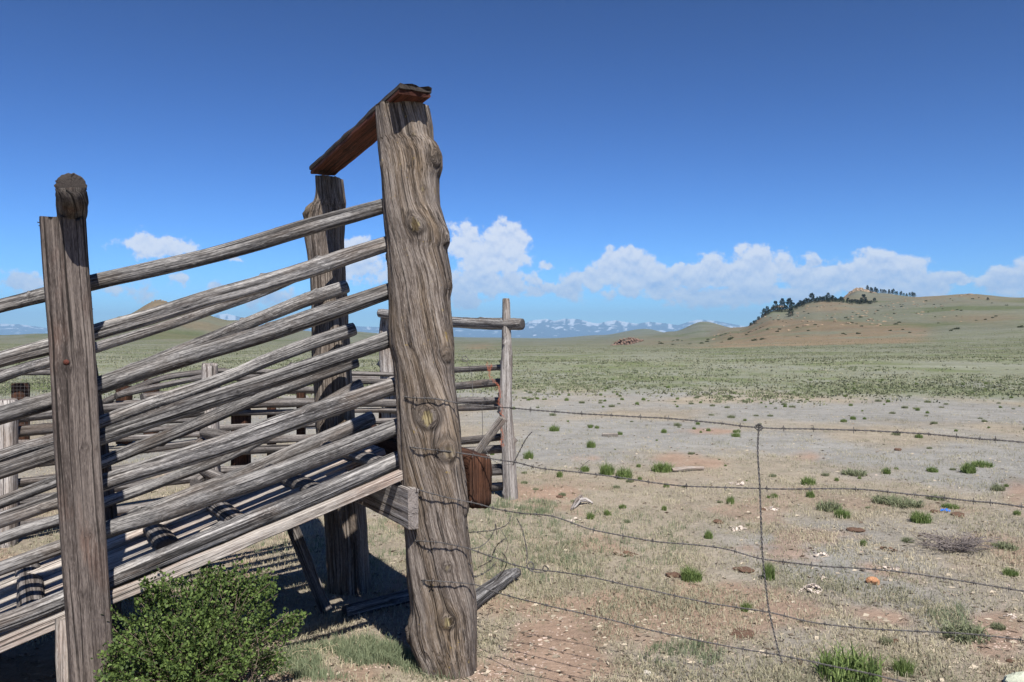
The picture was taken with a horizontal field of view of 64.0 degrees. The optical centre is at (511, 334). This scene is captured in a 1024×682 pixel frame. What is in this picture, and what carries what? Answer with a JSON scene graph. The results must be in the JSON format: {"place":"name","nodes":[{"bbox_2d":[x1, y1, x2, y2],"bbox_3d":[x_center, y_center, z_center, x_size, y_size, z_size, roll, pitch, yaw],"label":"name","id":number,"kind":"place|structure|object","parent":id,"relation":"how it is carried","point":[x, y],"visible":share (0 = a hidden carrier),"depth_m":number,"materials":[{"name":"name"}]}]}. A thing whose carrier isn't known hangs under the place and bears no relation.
{"place":"outdoors","nodes":[
{"label":"outdoors","id":0,"kind":"place"},
{"bbox_2d":[0,314,746,337],"bbox_3d":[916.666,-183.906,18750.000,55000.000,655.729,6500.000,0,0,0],"label":"mountains","id":1,"kind":"structure","parent":0,"point":[548,328],"depth_m":19351.32,"materials":[{"name":"blue stone"}]},
{"bbox_2d":[0,291,1023,681],"bbox_3d":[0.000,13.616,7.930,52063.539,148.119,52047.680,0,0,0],"label":"ground","id":2,"kind":"structure","parent":0,"point":[944,317],"depth_m":9.84,"materials":[{"name":"soil"}]},
{"bbox_2d":[0,398,229,547],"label":"rail fence","id":3,"kind":"object","parent":2,"relation":"on","point":[11,432],"visible":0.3,"depth_m":6.87,"materials":[{"name":"grey wood"}]},
{"bbox_2d":[0,368,379,452],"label":"rail fence","id":4,"kind":"object","parent":2,"relation":"on","point":[146,388],"visible":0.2,"depth_m":12.24,"materials":[{"name":"grey wood"}]},
{"bbox_2d":[3,375,51,423],"bbox_3d":[-6.978,0.897,11.200,2.288,0.674,0.003,0,0,0],"label":"wire panel","id":5,"kind":"object","parent":4,"relation":"attached to","point":[43,382],"visible":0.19,"depth_m":11.20,"materials":[{"name":"grey metal"}]},
{"bbox_2d":[90,556,310,681],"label":"bush","id":6,"kind":"object","parent":2,"relation":"on","point":[163,646],"visible":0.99,"depth_m":3.46,"materials":[{"name":"green plant"}]},
{"bbox_2d":[0,83,492,681],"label":"loading chute","id":7,"kind":"object","parent":2,"relation":"on","point":[342,467],"visible":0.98,"depth_m":4.03,"materials":[{"name":"grey wood"}]},
{"bbox_2d":[398,356,1023,681],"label":"barbed wire fence","id":8,"kind":"object","parent":7,"relation":"attached to","point":[1021,506],"visible":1,"depth_m":3.43,"materials":[{"name":"metal"}]},
{"bbox_2d":[221,625,334,681],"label":"dry stalks","id":9,"kind":"object","parent":2,"relation":"on","point":[290,655],"visible":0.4,"depth_m":4.31,"materials":[{"name":"plant"}]},
{"bbox_2d":[201,363,396,480],"bbox_3d":[-2.327,1.073,9.089,2.364,1.577,0.750,0,0,-38],"label":"rail fence","id":10,"kind":"object","parent":2,"relation":"on","point":[241,419],"visible":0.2,"depth_m":8.78,"materials":[{"name":"grey wood"}]},
{"bbox_2d":[342,589,409,617],"bbox_3d":[-0.824,1.664,5.057,0.466,0.090,0.092,0,0,-40],"label":"fallen log","id":11,"kind":"object","parent":2,"relation":"on","point":[393,599],"visible":0.81,"depth_m":5.02,"materials":[{"name":"brown wood"}]},
{"bbox_2d":[377,298,524,499],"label":"corral gate","id":12,"kind":"structure","parent":2,"relation":"on","point":[506,323],"depth_m":8.52,"materials":[{"name":"grey wood"}]},
{"bbox_2d":[487,362,498,384],"bbox_3d":[-0.196,0.417,8.539,0.055,0.261,0.220,0,0,-33],"label":"twine","id":13,"kind":"object","parent":12,"relation":"hanging from","point":[488,366],"visible":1,"depth_m":8.59,"materials":[{"name":"brown fabric"}]},
{"bbox_2d":[495,385,503,416],"bbox_3d":[-0.134,0.684,8.437,0.053,0.343,0.139,0,0,-39],"label":"twine","id":14,"kind":"object","parent":12,"relation":"hanging from","point":[498,386],"visible":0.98,"depth_m":8.42,"materials":[{"name":"orange fabric"}]},
{"bbox_2d":[476,568,520,607],"bbox_3d":[-0.185,1.646,5.179,0.126,0.114,1.060,0,0,22],"label":"fallen log","id":15,"kind":"object","parent":2,"relation":"on","point":[507,577],"visible":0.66,"depth_m":5.31,"materials":[{"name":"grey wood"}]},
{"bbox_2d":[0,327,1023,405],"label":"grass tussocks","id":16,"kind":"object","parent":2,"relation":"on","point":[897,382],"depth_m":36.66,"materials":[{"name":"green plant"}]},
{"bbox_2d":[0,342,1023,402],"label":"distant sagebrush","id":17,"kind":"object","parent":2,"relation":"on","point":[744,382],"visible":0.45,"depth_m":27.48,"materials":[{"name":"green plant"}]},
{"bbox_2d":[1,386,1023,681],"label":"plant litter","id":18,"kind":"object","parent":2,"relation":"on","point":[691,660],"visible":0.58,"depth_m":4.96,"materials":[{"name":"beige plant"}]},
{"bbox_2d":[26,410,1023,681],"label":"gravel","id":19,"kind":"structure","parent":2,"relation":"on","point":[602,622],"depth_m":4.53,"materials":[{"name":"grey gravel"}]},
{"bbox_2d":[522,449,533,458],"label":"grass tuft","id":20,"kind":"object","parent":2,"relation":"on","point":[527,455],"visible":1,"depth_m":11.18,"materials":[{"name":"green plant"}]},
{"bbox_2d":[549,423,559,431],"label":"grass tuft","id":21,"kind":"object","parent":2,"relation":"on","point":[552,428],"visible":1,"depth_m":14.34,"materials":[{"name":"green plant"}]},
{"bbox_2d":[570,495,582,509],"bbox_3d":[0.637,1.653,8.052,0.059,0.077,0.443,0,0,16],"label":"driftwood","id":22,"kind":"object","parent":2,"relation":"on","point":[576,502],"visible":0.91,"depth_m":8.01,"materials":[{"name":"grey wood"}]},
{"bbox_2d":[580,463,589,471],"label":"grass tuft","id":23,"kind":"object","parent":2,"relation":"on","point":[585,468],"visible":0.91,"depth_m":10.18,"materials":[{"name":"green plant"}]},
{"bbox_2d":[579,498,592,503],"bbox_3d":[0.715,1.656,8.153,0.164,0.061,0.111,0,0,-17],"label":"driftwood","id":24,"kind":"object","parent":2,"relation":"on","point":[585,500],"visible":0.98,"depth_m":8.15,"materials":[{"name":"grey wood"}]},
{"bbox_2d":[586,513,594,519],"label":"grass tuft","id":25,"kind":"object","parent":2,"relation":"on","point":[589,515],"visible":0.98,"depth_m":7.49,"materials":[{"name":"green plant"}]},
{"bbox_2d":[586,439,595,447],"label":"grass tuft","id":26,"kind":"object","parent":2,"relation":"on","point":[591,444],"visible":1,"depth_m":12.25,"materials":[{"name":"green plant"}]},
{"bbox_2d":[603,507,610,515],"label":"grass tuft","id":27,"kind":"object","parent":2,"relation":"on","point":[606,512],"visible":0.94,"depth_m":7.67,"materials":[{"name":"green plant"}]},
{"bbox_2d":[598,460,615,474],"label":"grass tuft","id":28,"kind":"object","parent":2,"relation":"on","point":[607,469],"visible":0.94,"depth_m":9.87,"materials":[{"name":"green plant"}]},
{"bbox_2d":[602,433,617,435],"bbox_3d":[1.626,1.675,13.601,0.270,0.070,0.070,0,0,0],"label":"driftwood","id":29,"kind":"object","parent":2,"relation":"on","point":[609,434],"visible":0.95,"depth_m":13.57,"materials":[{"name":"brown wood"}]},
{"bbox_2d":[247,496,976,681],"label":"green grass","id":30,"kind":"structure","parent":2,"relation":"on","point":[390,652],"depth_m":4.48,"materials":[{"name":"green plant"}]},
{"bbox_2d":[615,466,633,479],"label":"grass tuft","id":31,"kind":"object","parent":2,"relation":"on","point":[624,473],"visible":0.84,"depth_m":9.63,"materials":[{"name":"green plant"}]},
{"bbox_2d":[613,550,637,556],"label":"bleached scraps","id":32,"kind":"object","parent":2,"relation":"on","point":[625,552],"visible":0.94,"depth_m":6.34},
{"bbox_2d":[612,337,642,344],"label":"rock outcrop","id":33,"kind":"object","parent":2,"relation":"on","point":[630,340],"visible":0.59,"depth_m":328.54,"materials":[{"name":"beige stone"}]},
{"bbox_2d":[651,460,675,472],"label":"grass tuft","id":34,"kind":"object","parent":2,"relation":"on","point":[664,467],"visible":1,"depth_m":10.10,"materials":[{"name":"green plant"}]},
{"bbox_2d":[666,572,680,577],"bbox_3d":[1.136,1.689,5.747,0.114,0.034,0.089,0,0,-2],"label":"dung pat","id":35,"kind":"object","parent":2,"relation":"on","point":[673,574],"visible":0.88,"depth_m":5.72,"materials":[{"name":"brown soil"}]},
{"bbox_2d":[672,466,704,470],"bbox_3d":[2.184,1.665,10.145,0.432,0.056,0.047,0,0,-13],"label":"driftwood","id":36,"kind":"object","parent":2,"relation":"on","point":[689,468],"visible":1,"depth_m":10.13,"materials":[{"name":"brown wood"}]},
{"bbox_2d":[677,562,704,582],"bbox_3d":[1.236,1.635,5.641,0.220,0.122,0.211,0,0,-15],"label":"grass tuft","id":37,"kind":"object","parent":2,"relation":"on","point":[688,574],"visible":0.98,"depth_m":5.63,"materials":[{"name":"green plant"}]},
{"bbox_2d":[704,528,713,538],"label":"grass tuft","id":38,"kind":"object","parent":2,"relation":"on","point":[708,535],"visible":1,"depth_m":6.78,"materials":[{"name":"green plant"}]},
{"bbox_2d":[712,519,722,523],"bbox_3d":[1.859,1.693,7.393,0.099,0.046,0.080,0,0,0],"label":"dung pat","id":39,"kind":"object","parent":2,"relation":"on","point":[716,521],"visible":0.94,"depth_m":7.37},
{"bbox_2d":[726,494,734,503],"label":"grass tuft","id":40,"kind":"object","parent":2,"relation":"on","point":[731,500],"visible":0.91,"depth_m":8.22,"materials":[{"name":"green plant"}]},
{"bbox_2d":[731,432,740,436],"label":"grass tuft","id":41,"kind":"object","parent":2,"relation":"on","point":[735,435],"visible":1,"depth_m":13.57,"materials":[{"name":"green plant"}]},
{"bbox_2d":[729,481,743,484],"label":"bleached scraps","id":42,"kind":"object","parent":2,"relation":"on","point":[742,483],"visible":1,"depth_m":9.24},
{"bbox_2d":[727,525,746,530],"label":"bleached scraps","id":43,"kind":"object","parent":2,"relation":"on","point":[740,527],"visible":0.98,"depth_m":7.14,"materials":[{"name":"white"}]},
{"bbox_2d":[729,627,753,637],"bbox_3d":[1.302,1.693,4.637,0.134,0.016,0.166,0,0,28],"label":"dung pat","id":44,"kind":"object","parent":2,"relation":"on","point":[749,632],"visible":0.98,"depth_m":4.62,"materials":[{"name":"brown soil"}]},
{"bbox_2d":[733,566,754,572],"bbox_3d":[1.661,1.684,5.865,0.126,0.025,0.167,0,0,-32],"label":"dung pat","id":45,"kind":"object","parent":2,"relation":"on","point":[744,569],"visible":0.98,"depth_m":5.83,"materials":[{"name":"brown soil"}]},
{"bbox_2d":[740,599,754,612],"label":"grass tuft","id":46,"kind":"object","parent":2,"relation":"on","point":[746,606],"visible":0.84,"depth_m":5.01,"materials":[{"name":"green plant"}]},
{"bbox_2d":[760,561,776,580],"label":"grass tuft","id":47,"kind":"object","parent":2,"relation":"on","point":[770,573],"visible":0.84,"depth_m":5.63,"materials":[{"name":"green plant"}]},
{"bbox_2d":[772,301,778,310],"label":"pine tree","id":48,"kind":"object","parent":2,"relation":"on","point":[775,305],"visible":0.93,"depth_m":669.69,"materials":[{"name":"green plant"}]},
{"bbox_2d":[777,298,786,311],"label":"pine tree","id":49,"kind":"object","parent":2,"relation":"on","point":[782,303],"visible":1,"depth_m":659.79,"materials":[{"name":"green plant"}]},
{"bbox_2d":[784,298,794,310],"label":"pine tree","id":50,"kind":"object","parent":2,"relation":"on","point":[790,301],"visible":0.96,"depth_m":654.28,"materials":[{"name":"green plant"}]},
{"bbox_2d":[785,308,794,315],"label":"pine tree","id":51,"kind":"object","parent":2,"relation":"on","point":[790,312],"visible":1,"depth_m":599.46,"materials":[{"name":"green plant"}]},
{"bbox_2d":[799,475,816,485],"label":"grass tuft","id":52,"kind":"object","parent":2,"relation":"on","point":[807,481],"visible":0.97,"depth_m":9.28,"materials":[{"name":"green plant"}]},
{"bbox_2d":[805,490,814,497],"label":"grass tuft","id":53,"kind":"object","parent":2,"relation":"on","point":[810,494],"visible":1,"depth_m":8.51,"materials":[{"name":"green plant"}]},
{"bbox_2d":[799,583,821,593],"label":"bleached scraps","id":54,"kind":"object","parent":2,"relation":"on","point":[814,585],"visible":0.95,"depth_m":5.38,"materials":[{"name":"white"}]},
{"bbox_2d":[813,552,828,557],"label":"bleached scraps","id":55,"kind":"object","parent":2,"relation":"on","point":[824,553],"visible":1,"depth_m":6.26,"materials":[{"name":"white"}]},
{"bbox_2d":[814,499,845,512],"bbox_3d":[3.064,1.637,7.947,0.347,0.126,0.399,0,0,16],"label":"grass tuft","id":56,"kind":"object","parent":2,"relation":"on","point":[825,507],"visible":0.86,"depth_m":7.89,"materials":[{"name":"green plant"}]},
{"bbox_2d":[832,506,851,518],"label":"grass tuft","id":57,"kind":"object","parent":2,"relation":"on","point":[843,512],"visible":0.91,"depth_m":7.60,"materials":[{"name":"green plant"}]},
{"bbox_2d":[809,635,889,681],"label":"grass tuft","id":58,"kind":"object","parent":2,"relation":"on","point":[854,662],"visible":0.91,"depth_m":4.00,"materials":[{"name":"green plant"}]},
{"bbox_2d":[840,466,869,476],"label":"grass tuft","id":59,"kind":"object","parent":2,"relation":"on","point":[855,473],"visible":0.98,"depth_m":9.87,"materials":[{"name":"green plant"}]},
{"bbox_2d":[846,527,865,531],"bbox_3d":[2.968,1.690,7.085,0.140,0.030,0.179,0,0,-30],"label":"dung pat","id":60,"kind":"object","parent":2,"relation":"on","point":[854,529],"visible":0.94,"depth_m":7.05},
{"bbox_2d":[843,287,875,297],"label":"rock outcrop","id":61,"kind":"object","parent":2,"relation":"on","point":[855,290],"visible":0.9,"depth_m":1063.31,"materials":[{"name":"beige stone"}]},
{"bbox_2d":[859,538,867,545],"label":"grass tuft","id":62,"kind":"object","parent":2,"relation":"on","point":[864,542],"visible":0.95,"depth_m":6.58,"materials":[{"name":"green plant"}]},
{"bbox_2d":[866,576,879,584],"bbox_3d":[2.465,1.688,5.605,0.079,0.062,0.101,0,0,-30],"label":"stone","id":63,"kind":"object","parent":2,"relation":"on","point":[873,580],"visible":0.91,"depth_m":5.58,"materials":[{"name":"orange stone"}]},
{"bbox_2d":[881,468,891,473],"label":"grass tuft","id":64,"kind":"object","parent":2,"relation":"on","point":[886,471],"visible":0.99,"depth_m":9.98,"materials":[{"name":"green plant"}]},
{"bbox_2d":[879,635,894,644],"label":"grass tuft","id":65,"kind":"object","parent":2,"relation":"on","point":[886,639],"visible":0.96,"depth_m":4.47,"materials":[{"name":"green plant"}]},
{"bbox_2d":[877,546,898,551],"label":"bleached scraps","id":66,"kind":"object","parent":2,"relation":"on","point":[881,547],"visible":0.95,"depth_m":6.42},
{"bbox_2d":[869,492,907,504],"bbox_3d":[3.721,1.644,8.209,0.504,0.098,0.439,0,0,-12],"label":"grass tuft","id":67,"kind":"object","parent":2,"relation":"on","point":[877,499],"visible":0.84,"depth_m":8.21,"materials":[{"name":"green plant"}]},
{"bbox_2d":[883,566,899,571],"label":"bleached scraps","id":68,"kind":"object","parent":2,"relation":"on","point":[892,568],"visible":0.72,"depth_m":5.93,"materials":[{"name":"white"}]},
{"bbox_2d":[881,495,927,508],"bbox_3d":[3.868,1.641,8.076,0.509,0.108,0.501,0,0,29],"label":"grass tuft","id":69,"kind":"object","parent":2,"relation":"on","point":[913,503],"visible":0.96,"depth_m":8.04,"materials":[{"name":"green plant"}]},
{"bbox_2d":[890,654,919,676],"bbox_3d":[1.946,1.636,4.080,0.144,0.112,0.127,0,0,-7],"label":"grass tuft","id":70,"kind":"object","parent":2,"relation":"on","point":[903,666],"visible":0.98,"depth_m":4.07,"materials":[{"name":"green plant"}]},
{"bbox_2d":[901,537,914,542],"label":"grass tuft","id":71,"kind":"object","parent":2,"relation":"on","point":[906,540],"visible":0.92,"depth_m":6.69,"materials":[{"name":"green plant"}]},
{"bbox_2d":[913,431,922,437],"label":"grass tuft","id":72,"kind":"object","parent":2,"relation":"on","point":[918,436],"visible":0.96,"depth_m":13.41,"materials":[{"name":"green plant"}]},
{"bbox_2d":[909,508,937,523],"bbox_3d":[3.692,1.629,7.379,0.271,0.127,0.260,0,0,-44],"label":"grass tuft","id":73,"kind":"object","parent":2,"relation":"on","point":[918,518],"visible":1,"depth_m":7.36,"materials":[{"name":"green plant"}]},
{"bbox_2d":[926,466,938,472],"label":"grass tuft","id":74,"kind":"object","parent":2,"relation":"on","point":[932,470],"visible":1,"depth_m":10.12,"materials":[{"name":"green plant"}]},
{"bbox_2d":[926,493,946,500],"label":"grass tuft","id":75,"kind":"object","parent":2,"relation":"on","point":[935,498],"visible":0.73,"depth_m":8.44,"materials":[{"name":"green plant"}]},
{"bbox_2d":[940,502,959,509],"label":"grass tuft","id":76,"kind":"object","parent":2,"relation":"on","point":[949,506],"visible":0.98,"depth_m":8.01,"materials":[{"name":"green plant"}]},
{"bbox_2d":[908,529,1003,552],"bbox_3d":[3.483,1.642,6.449,0.732,0.133,0.450,0,0,0],"label":"dead shrub","id":77,"kind":"object","parent":2,"relation":"on","point":[964,545],"visible":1,"depth_m":6.43,"materials":[{"name":"grey plant"}]},
{"bbox_2d":[951,512,964,517],"bbox_3d":[4.155,1.681,7.639,0.120,0.039,0.160,0,0,29],"label":"dung pat","id":78,"kind":"object","parent":2,"relation":"on","point":[958,514],"visible":0.91,"depth_m":7.61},
{"bbox_2d":[924,615,996,644],"bbox_3d":[2.567,1.653,4.636,0.402,0.108,0.382,0,0,-1],"label":"clump","id":79,"kind":"object","parent":2,"relation":"on","point":[965,628],"visible":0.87,"depth_m":4.60,"materials":[{"name":"plant"}]},
{"bbox_2d":[955,461,978,473],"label":"grass tuft","id":80,"kind":"object","parent":2,"relation":"on","point":[966,468],"visible":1,"depth_m":10.02,"materials":[{"name":"green plant"}]},
{"bbox_2d":[968,457,994,467],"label":"grass tuft","id":81,"kind":"object","parent":2,"relation":"on","point":[983,464],"visible":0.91,"depth_m":10.47,"materials":[{"name":"green plant"}]},
{"bbox_2d":[989,483,1005,491],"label":"grass tuft","id":82,"kind":"object","parent":2,"relation":"on","point":[996,487],"visible":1,"depth_m":8.93,"materials":[{"name":"green plant"}]},
{"bbox_2d":[988,620,1007,630],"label":"grass tuft","id":83,"kind":"object","parent":2,"relation":"on","point":[1000,626],"visible":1,"depth_m":4.73,"materials":[{"name":"green plant"}]},
{"bbox_2d":[986,541,1020,550],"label":"grass tuft","id":84,"kind":"object","parent":2,"relation":"on","point":[1005,546],"visible":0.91,"depth_m":6.52,"materials":[{"name":"green plant"}]},
{"bbox_2d":[1003,613,1016,618],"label":"bleached scraps","id":85,"kind":"object","parent":2,"relation":"on","point":[1014,616],"visible":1,"depth_m":4.92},
{"bbox_2d":[1001,566,1019,576],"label":"grass tuft","id":86,"kind":"object","parent":2,"relation":"on","point":[1010,573],"visible":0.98,"depth_m":5.78,"materials":[{"name":"green plant"}]},
{"bbox_2d":[1003,671,1023,681],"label":"stone","id":87,"kind":"object","parent":2,"relation":"on","point":[1015,677],"visible":1,"depth_m":3.92,"materials":[{"name":"white stone"}]},
{"bbox_2d":[1010,508,1021,515],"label":"grass tuft","id":88,"kind":"object","parent":2,"relation":"on","point":[1017,512],"visible":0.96,"depth_m":7.71,"materials":[{"name":"green plant"}]},
{"bbox_2d":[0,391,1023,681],"bbox_3d":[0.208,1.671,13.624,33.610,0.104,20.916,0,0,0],"label":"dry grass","id":89,"kind":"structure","parent":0,"point":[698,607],"depth_m":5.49,"materials":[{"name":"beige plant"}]},
{"bbox_2d":[0,0,1023,328],"label":"sky","id":90,"kind":"structure","parent":0,"point":[675,162],"materials":[{"name":"blue"}]}
]}

